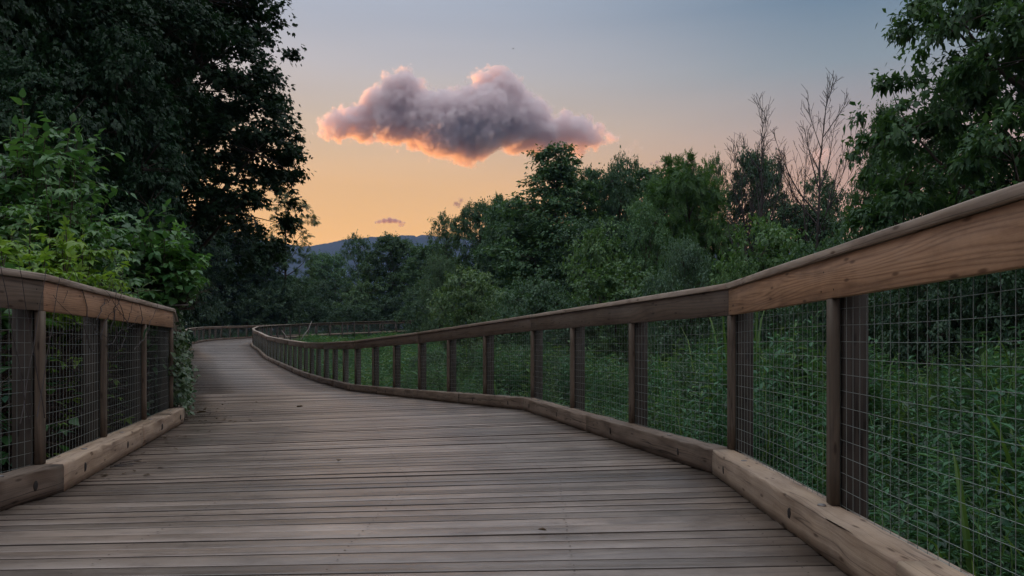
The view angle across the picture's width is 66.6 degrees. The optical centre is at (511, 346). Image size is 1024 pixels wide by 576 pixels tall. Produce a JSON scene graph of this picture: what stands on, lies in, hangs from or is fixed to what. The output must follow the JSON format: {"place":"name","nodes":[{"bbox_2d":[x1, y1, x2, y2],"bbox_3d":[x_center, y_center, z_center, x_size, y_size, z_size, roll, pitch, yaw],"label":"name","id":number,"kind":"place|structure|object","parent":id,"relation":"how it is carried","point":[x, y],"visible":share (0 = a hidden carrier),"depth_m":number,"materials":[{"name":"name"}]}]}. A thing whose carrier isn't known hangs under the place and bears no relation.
{"place":"outdoors","nodes":[
{"label":"outdoors","id":0,"kind":"place"},
{"bbox_2d":[0,331,847,575],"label":"boardwalk path","id":1,"kind":"structure","parent":0,"point":[269,485],"depth_m":4.33,"materials":[{"name":"brown wood"}]},
{"bbox_2d":[110,460,146,467],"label":"twig","id":2,"kind":"object","parent":1,"relation":"on","point":[120,464],"visible":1,"depth_m":5.65,"materials":[{"name":"brown wood"}]},
{"bbox_2d":[100,381,253,475],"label":"leaf litter","id":3,"kind":"object","parent":1,"relation":"on","point":[176,436],"visible":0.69,"depth_m":8.28,"materials":[{"name":"brown plant"}]},
{"bbox_2d":[0,267,421,510],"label":"railing","id":4,"kind":"object","parent":1,"relation":"on","point":[34,474],"visible":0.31,"depth_m":5.36,"materials":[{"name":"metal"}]},
{"bbox_2d":[0,261,157,423],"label":"dry vine","id":5,"kind":"object","parent":4,"relation":"hanging from","point":[24,397],"visible":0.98,"depth_m":4.72,"materials":[{"name":"brown plant"}]},
{"bbox_2d":[150,312,200,415],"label":"ivy vine","id":6,"kind":"object","parent":4,"relation":"attached to","point":[183,379],"visible":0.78,"depth_m":9.17,"materials":[{"name":"green plant"}]},
{"bbox_2d":[251,182,1023,575],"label":"railing","id":7,"kind":"object","parent":1,"relation":"on","point":[969,238],"visible":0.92,"depth_m":3.87,"materials":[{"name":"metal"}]},
{"bbox_2d":[218,235,789,333],"bbox_3d":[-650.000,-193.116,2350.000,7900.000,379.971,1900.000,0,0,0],"label":"hills","id":8,"kind":"structure","parent":0,"point":[336,246],"depth_m":2198.63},
{"bbox_2d":[197,335,940,548],"bbox_3d":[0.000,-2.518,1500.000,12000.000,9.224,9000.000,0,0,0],"label":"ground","id":9,"kind":"structure","parent":0,"point":[475,347],"depth_m":88.43,"materials":[{"name":"green plant"}]},
{"bbox_2d":[0,262,79,473],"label":"leafy shrub","id":10,"kind":"object","parent":9,"relation":"on","point":[5,438],"visible":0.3,"depth_m":5.61,"materials":[{"name":"green plant"}]},
{"bbox_2d":[0,213,120,458],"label":"leafy shrub","id":11,"kind":"object","parent":9,"relation":"on","point":[8,249],"visible":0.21,"depth_m":6.53,"materials":[{"name":"green plant"}]},
{"bbox_2d":[0,42,127,236],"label":"woodland tree","id":12,"kind":"object","parent":9,"relation":"on","point":[35,78],"visible":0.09,"depth_m":11.79,"materials":[{"name":"green plant"}]},
{"bbox_2d":[0,0,147,237],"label":"woodland tree","id":13,"kind":"object","parent":9,"relation":"on","point":[38,16],"visible":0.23,"depth_m":13.95,"materials":[{"name":"green plant"}]},
{"bbox_2d":[14,215,133,455],"bbox_3d":[-4.163,0.352,7.135,1.380,3.120,1.474,0,0,0],"label":"leafy shrub","id":14,"kind":"object","parent":9,"relation":"on","point":[90,255],"visible":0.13,"depth_m":7.16,"materials":[{"name":"green plant"}]},
{"bbox_2d":[0,155,148,373],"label":"leafy shrub","id":15,"kind":"object","parent":9,"relation":"on","point":[46,219],"visible":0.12,"depth_m":8.04,"materials":[{"name":"green plant"}]},
{"bbox_2d":[0,326,150,466],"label":"undergrowth","id":16,"kind":"object","parent":9,"relation":"on","point":[4,398],"visible":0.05,"depth_m":5.91,"materials":[{"name":"green plant"}]},
{"bbox_2d":[0,88,161,335],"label":"leafy shrub","id":17,"kind":"object","parent":9,"relation":"on","point":[31,154],"visible":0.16,"depth_m":8.93,"materials":[{"name":"green plant"}]},
{"bbox_2d":[10,0,235,232],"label":"woodland tree","id":18,"kind":"object","parent":9,"relation":"on","point":[162,26],"visible":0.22,"depth_m":18.20,"materials":[{"name":"green plant"}]},
{"bbox_2d":[93,250,158,432],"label":"leafy shrub","id":19,"kind":"object","parent":9,"relation":"on","point":[123,372],"visible":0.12,"depth_m":7.79,"materials":[{"name":"green plant"}]},
{"bbox_2d":[62,13,206,373],"bbox_3d":[-7.842,-2.121,15.437,3.464,8.880,3.440,0,0,-3],"label":"woodland tree","id":20,"kind":"object","parent":9,"relation":"on","point":[126,58],"visible":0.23,"depth_m":15.20,"materials":[{"name":"green plant"}]},
{"bbox_2d":[86,208,192,355],"bbox_3d":[-5.339,0.040,10.539,1.853,3.866,1.926,0,0,0],"label":"leafy shrub","id":21,"kind":"object","parent":9,"relation":"on","point":[126,223],"visible":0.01,"depth_m":10.65,"materials":[{"name":"green plant"}]},
{"bbox_2d":[102,198,215,416],"bbox_3d":[-4.538,0.046,9.760,1.654,3.794,1.717,0,0,0],"label":"leafy shrub","id":22,"kind":"object","parent":9,"relation":"on","point":[168,288],"visible":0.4,"depth_m":9.62,"materials":[{"name":"green plant"}]},
{"bbox_2d":[118,219,216,401],"bbox_3d":[-4.488,0.137,10.101,1.585,3.613,1.607,0,0,31],"label":"leafy shrub","id":23,"kind":"object","parent":9,"relation":"on","point":[191,267],"visible":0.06,"depth_m":10.00,"materials":[{"name":"green plant"}]},
{"bbox_2d":[180,279,203,330],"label":"woodland tree","id":24,"kind":"object","parent":9,"relation":"on","point":[195,312],"visible":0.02,"depth_m":53.18,"materials":[{"name":"green plant"}]},
{"bbox_2d":[183,286,217,339],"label":"woodland shrub","id":25,"kind":"object","parent":9,"relation":"on","point":[199,317],"visible":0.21,"depth_m":85.67,"materials":[{"name":"green plant"}]},
{"bbox_2d":[94,0,315,284],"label":"woodland tree","id":26,"kind":"object","parent":9,"relation":"on","point":[242,151],"visible":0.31,"depth_m":23.47,"materials":[{"name":"green plant"}]},
{"bbox_2d":[186,224,235,335],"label":"woodland tree","id":27,"kind":"object","parent":9,"relation":"on","point":[222,252],"visible":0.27,"depth_m":89.44,"materials":[{"name":"green plant"}]},
{"bbox_2d":[194,273,248,338],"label":"woodland shrub","id":28,"kind":"object","parent":9,"relation":"on","point":[215,304],"visible":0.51,"depth_m":89.44,"materials":[{"name":"green plant"}]},
{"bbox_2d":[201,199,275,332],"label":"woodland tree","id":29,"kind":"object","parent":9,"relation":"on","point":[232,236],"visible":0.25,"depth_m":93.85,"materials":[{"name":"green plant"}]},
{"bbox_2d":[223,283,280,336],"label":"woodland shrub","id":30,"kind":"object","parent":9,"relation":"on","point":[251,320],"visible":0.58,"depth_m":92.91,"materials":[{"name":"green plant"}]},
{"bbox_2d":[225,232,295,335],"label":"woodland tree","id":31,"kind":"object","parent":9,"relation":"on","point":[274,279],"visible":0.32,"depth_m":96.24,"materials":[{"name":"green plant"}]},
{"bbox_2d":[253,277,308,334],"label":"woodland shrub","id":32,"kind":"object","parent":9,"relation":"on","point":[292,304],"visible":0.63,"depth_m":97.24,"materials":[{"name":"green plant"}]},
{"bbox_2d":[253,192,321,334],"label":"woodland tree","id":33,"kind":"object","parent":9,"relation":"on","point":[310,270],"visible":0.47,"depth_m":100.05,"materials":[{"name":"green plant"}]},
{"bbox_2d":[269,274,316,333],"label":"woodland tree","id":34,"kind":"object","parent":9,"relation":"on","point":[302,281],"visible":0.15,"depth_m":107.52,"materials":[{"name":"green plant"}]},
{"bbox_2d":[191,328,405,341],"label":"weeds","id":35,"kind":"object","parent":9,"relation":"on","point":[319,332],"visible":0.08,"depth_m":93.80,"materials":[{"name":"green plant"}]},
{"bbox_2d":[290,296,336,332],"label":"woodland shrub","id":36,"kind":"object","parent":9,"relation":"on","point":[320,316],"visible":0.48,"depth_m":104.78,"materials":[{"name":"green plant"}]},
{"bbox_2d":[304,249,349,332],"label":"woodland tree","id":37,"kind":"object","parent":9,"relation":"on","point":[326,264],"visible":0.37,"depth_m":148.21,"materials":[{"name":"green plant"}]},
{"bbox_2d":[309,273,358,332],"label":"woodland shrub","id":38,"kind":"object","parent":9,"relation":"on","point":[327,297],"visible":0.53,"depth_m":111.03,"materials":[{"name":"green plant"}]},
{"bbox_2d":[337,232,378,314],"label":"woodland tree","id":39,"kind":"object","parent":9,"relation":"on","point":[359,253],"visible":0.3,"depth_m":117.48,"materials":[{"name":"green plant"}]},
{"bbox_2d":[326,303,393,335],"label":"woodland shrub","id":40,"kind":"object","parent":9,"relation":"on","point":[360,315],"visible":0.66,"depth_m":101.77,"materials":[{"name":"green plant"}]},
{"bbox_2d":[331,278,390,331],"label":"woodland shrub","id":41,"kind":"object","parent":9,"relation":"on","point":[358,292],"visible":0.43,"depth_m":106.79,"materials":[{"name":"green plant"}]},
{"bbox_2d":[354,231,418,330],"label":"woodland tree","id":42,"kind":"object","parent":9,"relation":"on","point":[393,244],"visible":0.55,"depth_m":109.98,"materials":[{"name":"green plant"}]},
{"bbox_2d":[369,294,411,331],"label":"woodland shrub","id":43,"kind":"object","parent":9,"relation":"on","point":[395,300],"visible":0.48,"depth_m":105.26,"materials":[{"name":"green plant"}]},
{"bbox_2d":[392,277,442,333],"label":"woodland shrub","id":44,"kind":"object","parent":9,"relation":"on","point":[410,327],"visible":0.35,"depth_m":83.80,"materials":[{"name":"green plant"}]},
{"bbox_2d":[399,238,459,329],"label":"woodland tree","id":45,"kind":"object","parent":9,"relation":"on","point":[413,266],"visible":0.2,"depth_m":102.25,"materials":[{"name":"green plant"}]},
{"bbox_2d":[416,251,463,344],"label":"woodland shrub","id":46,"kind":"object","parent":9,"relation":"on","point":[439,263],"visible":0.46,"depth_m":69.48,"materials":[{"name":"green plant"}]},
{"bbox_2d":[425,207,468,323],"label":"woodland tree","id":47,"kind":"object","parent":9,"relation":"on","point":[447,236],"visible":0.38,"depth_m":97.60,"materials":[{"name":"green plant"}]},
{"bbox_2d":[427,294,488,343],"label":"woodland shrub","id":48,"kind":"object","parent":9,"relation":"on","point":[462,305],"visible":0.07,"depth_m":73.36,"materials":[{"name":"green plant"}]},
{"bbox_2d":[426,263,509,357],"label":"woodland shrub","id":49,"kind":"object","parent":9,"relation":"on","point":[473,285],"visible":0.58,"depth_m":49.45,"materials":[{"name":"green plant"}]},
{"bbox_2d":[456,345,481,377],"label":"meadow shrub","id":50,"kind":"object","parent":9,"relation":"on","point":[468,355],"visible":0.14,"depth_m":25.68,"materials":[{"name":"green plant"}]},
{"bbox_2d":[449,195,493,324],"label":"woodland tree","id":51,"kind":"object","parent":9,"relation":"on","point":[472,215],"visible":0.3,"depth_m":91.06,"materials":[{"name":"green plant"}]},
{"bbox_2d":[482,192,512,300],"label":"woodland tree","id":52,"kind":"object","parent":9,"relation":"on","point":[501,198],"visible":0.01,"depth_m":83.62,"materials":[{"name":"green plant"}]},
{"bbox_2d":[473,297,533,355],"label":"woodland shrub","id":53,"kind":"object","parent":9,"relation":"on","point":[500,307],"visible":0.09,"depth_m":54.31,"materials":[{"name":"green plant"}]},
{"bbox_2d":[471,193,550,318],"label":"woodland tree","id":54,"kind":"object","parent":9,"relation":"on","point":[488,237],"visible":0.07,"depth_m":72.30,"materials":[{"name":"green plant"}]},
{"bbox_2d":[477,219,551,343],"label":"woodland tree","id":55,"kind":"object","parent":9,"relation":"on","point":[495,262],"visible":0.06,"depth_m":70.22,"materials":[{"name":"green plant"}]},
{"bbox_2d":[493,271,573,359],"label":"woodland shrub","id":56,"kind":"object","parent":9,"relation":"on","point":[536,297],"visible":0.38,"depth_m":45.48,"materials":[{"name":"green plant"}]},
{"bbox_2d":[543,348,568,400],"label":"meadow shrub","id":57,"kind":"object","parent":9,"relation":"on","point":[551,361],"visible":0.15,"depth_m":18.76,"materials":[{"name":"green plant"}]},
{"bbox_2d":[478,141,634,349],"bbox_3d":[4.558,-7.633,65.332,16.020,19.191,15.947,0,0,3],"label":"woodland tree","id":58,"kind":"object","parent":9,"relation":"on","point":[560,170],"visible":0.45,"depth_m":64.77,"materials":[{"name":"green plant"}]},
{"bbox_2d":[543,291,607,364],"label":"woodland shrub","id":59,"kind":"object","parent":9,"relation":"on","point":[565,334],"visible":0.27,"depth_m":39.40,"materials":[{"name":"green plant"}]},
{"bbox_2d":[552,162,622,329],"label":"woodland tree","id":60,"kind":"object","parent":9,"relation":"on","point":[590,174],"visible":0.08,"depth_m":68.54,"materials":[{"name":"green plant"}]},
{"bbox_2d":[541,214,640,349],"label":"woodland tree","id":61,"kind":"object","parent":9,"relation":"on","point":[563,234],"visible":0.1,"depth_m":58.78,"materials":[{"name":"green plant"}]},
{"bbox_2d":[558,215,652,358],"bbox_3d":[5.247,-2.608,46.020,5.670,10.078,5.143,0,0,28],"label":"woodland shrub","id":62,"kind":"object","parent":9,"relation":"on","point":[598,250],"visible":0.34,"depth_m":45.68,"materials":[{"name":"green plant"}]},
{"bbox_2d":[563,255,661,369],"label":"woodland shrub","id":63,"kind":"object","parent":9,"relation":"on","point":[613,284],"visible":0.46,"depth_m":39.48,"materials":[{"name":"green plant"}]},
{"bbox_2d":[595,145,641,267],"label":"woodland tree","id":64,"kind":"object","parent":9,"relation":"on","point":[617,192],"visible":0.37,"depth_m":67.12,"materials":[{"name":"green plant"}]},
{"bbox_2d":[595,158,673,259],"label":"woodland tree","id":65,"kind":"object","parent":9,"relation":"on","point":[639,175],"visible":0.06,"depth_m":70.12,"materials":[{"name":"green plant"}]},
{"bbox_2d":[617,191,672,351],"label":"woodland tree","id":66,"kind":"object","parent":9,"relation":"on","point":[649,216],"visible":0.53,"depth_m":45.72,"materials":[{"name":"green plant"}]},
{"bbox_2d":[279,310,1023,575],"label":"meadow grass","id":67,"kind":"structure","parent":9,"relation":"on","point":[946,419],"depth_m":8.52,"materials":[{"name":"green plant"}]},
{"bbox_2d":[631,261,697,367],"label":"woodland shrub","id":68,"kind":"object","parent":9,"relation":"on","point":[668,281],"visible":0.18,"depth_m":33.64,"materials":[{"name":"green plant"}]},
{"bbox_2d":[624,164,708,285],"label":"woodland tree","id":69,"kind":"object","parent":9,"relation":"on","point":[643,186],"depth_m":57.34,"materials":[{"name":"green plant"}]},
{"bbox_2d":[654,358,711,411],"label":"meadow shrub","id":70,"kind":"object","parent":9,"relation":"on","point":[684,370],"visible":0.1,"depth_m":13.96,"materials":[{"name":"green plant"}]},
{"bbox_2d":[648,316,724,369],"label":"woodland shrub","id":71,"kind":"object","parent":9,"relation":"on","point":[688,332],"visible":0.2,"depth_m":29.92,"materials":[{"name":"green plant"}]},
{"bbox_2d":[655,231,722,357],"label":"woodland shrub","id":72,"kind":"object","parent":9,"relation":"on","point":[688,257],"visible":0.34,"depth_m":35.59,"materials":[{"name":"green plant"}]},
{"bbox_2d":[636,147,744,348],"bbox_3d":[11.627,-5.321,50.264,7.467,15.001,7.124,0,0,10],"label":"woodland tree","id":73,"kind":"object","parent":9,"relation":"on","point":[684,183],"visible":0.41,"depth_m":48.81,"materials":[{"name":"green plant"}]},
{"bbox_2d":[702,145,728,274],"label":"woodland tree","id":74,"kind":"object","parent":9,"relation":"on","point":[716,160],"visible":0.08,"depth_m":55.79,"materials":[{"name":"green plant"}]},
{"bbox_2d":[711,251,772,359],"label":"woodland shrub","id":75,"kind":"object","parent":9,"relation":"on","point":[736,276],"visible":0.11,"depth_m":26.96,"materials":[{"name":"green plant"}]},
{"bbox_2d":[718,144,792,323],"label":"woodland tree","id":76,"kind":"object","parent":9,"relation":"on","point":[769,177],"visible":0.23,"depth_m":51.12,"materials":[{"name":"green plant"}]},
{"bbox_2d":[708,307,814,364],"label":"woodland shrub","id":77,"kind":"object","parent":9,"relation":"on","point":[763,333],"visible":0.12,"depth_m":23.61,"materials":[{"name":"green plant"}]},
{"bbox_2d":[710,91,813,262],"bbox_3d":[12.618,-5.771,40.360,5.267,15.101,6.096,0,0,30],"label":"dead tree","id":78,"kind":"object","parent":9,"relation":"on","point":[761,182],"visible":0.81,"depth_m":40.85,"materials":[{"name":"plant"}]},
{"bbox_2d":[705,211,821,356],"bbox_3d":[9.720,-1.358,30.009,4.294,7.832,4.733,0,0,-32],"label":"woodland shrub","id":79,"kind":"object","parent":9,"relation":"on","point":[774,247],"visible":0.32,"depth_m":29.56,"materials":[{"name":"green plant"}]},
{"bbox_2d":[721,134,809,264],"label":"dead tree","id":80,"kind":"object","parent":9,"relation":"on","point":[741,190],"visible":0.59,"depth_m":41.91,"materials":[{"name":"plant"}]},
{"bbox_2d":[746,197,846,344],"bbox_3d":[14.712,-2.761,39.989,5.509,9.500,5.866,0,0,-21],"label":"woodland tree","id":81,"kind":"object","parent":9,"relation":"on","point":[811,225],"visible":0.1,"depth_m":38.73,"materials":[{"name":"green plant"}]},
{"bbox_2d":[767,67,869,322],"bbox_3d":[15.111,-5.869,37.600,5.327,15.394,4.776,0,0,19],"label":"dead tree","id":82,"kind":"object","parent":9,"relation":"on","point":[817,212],"visible":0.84,"depth_m":38.05,"materials":[{"name":"plant"}]},
{"bbox_2d":[798,164,849,237],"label":"woodland tree","id":83,"kind":"object","parent":9,"relation":"on","point":[825,196],"visible":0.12,"depth_m":46.59,"materials":[{"name":"green plant"}]},
{"bbox_2d":[783,222,885,348],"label":"woodland shrub","id":84,"kind":"object","parent":9,"relation":"on","point":[808,249],"visible":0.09,"depth_m":25.72,"materials":[{"name":"green plant"}]},
{"bbox_2d":[778,293,898,379],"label":"woodland shrub","id":85,"kind":"object","parent":9,"relation":"on","point":[821,318],"visible":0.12,"depth_m":18.95,"materials":[{"name":"green plant"}]},
{"bbox_2d":[835,94,922,303],"bbox_3d":[15.497,-4.246,33.055,4.167,12.924,4.241,0,0,-38],"label":"woodland tree","id":86,"kind":"object","parent":9,"relation":"on","point":[871,161],"visible":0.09,"depth_m":32.80,"materials":[{"name":"green plant"}]},
{"bbox_2d":[868,215,983,369],"bbox_3d":[10.485,-0.205,19.887,3.347,6.452,3.535,0,0,-18],"label":"woodland shrub","id":87,"kind":"object","parent":9,"relation":"on","point":[893,308],"visible":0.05,"depth_m":19.79,"materials":[{"name":"green plant"}]},
{"bbox_2d":[834,0,1023,368],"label":"woodland tree","id":88,"kind":"object","parent":9,"relation":"on","point":[974,84],"visible":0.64,"depth_m":18.41,"materials":[{"name":"green plant"}]},
{"bbox_2d":[868,277,1003,386],"bbox_3d":[9.234,0.427,17.119,3.004,4.889,2.845,0,0,-26],"label":"woodland shrub","id":89,"kind":"object","parent":9,"relation":"on","point":[909,333],"visible":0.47,"depth_m":16.92,"materials":[{"name":"green plant"}]},
{"bbox_2d":[872,122,1021,358],"bbox_3d":[13.641,-2.506,24.485,6.062,9.186,6.168,0,0,26],"label":"woodland tree","id":90,"kind":"object","parent":9,"relation":"on","point":[933,170],"visible":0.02,"depth_m":23.71,"materials":[{"name":"green plant"}]},
{"bbox_2d":[929,268,1023,376],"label":"woodland shrub","id":91,"kind":"object","parent":9,"relation":"on","point":[1008,321],"visible":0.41,"depth_m":15.75,"materials":[{"name":"green plant"}]},
{"bbox_2d":[940,171,1023,346],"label":"woodland tree","id":92,"kind":"object","parent":9,"relation":"on","point":[983,190],"visible":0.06,"depth_m":19.32,"materials":[{"name":"green plant"}]},
{"bbox_2d":[182,0,1023,248],"label":"sky","id":93,"kind":"structure","parent":0,"point":[412,110],"materials":[{"name":"orange"}]}
]}

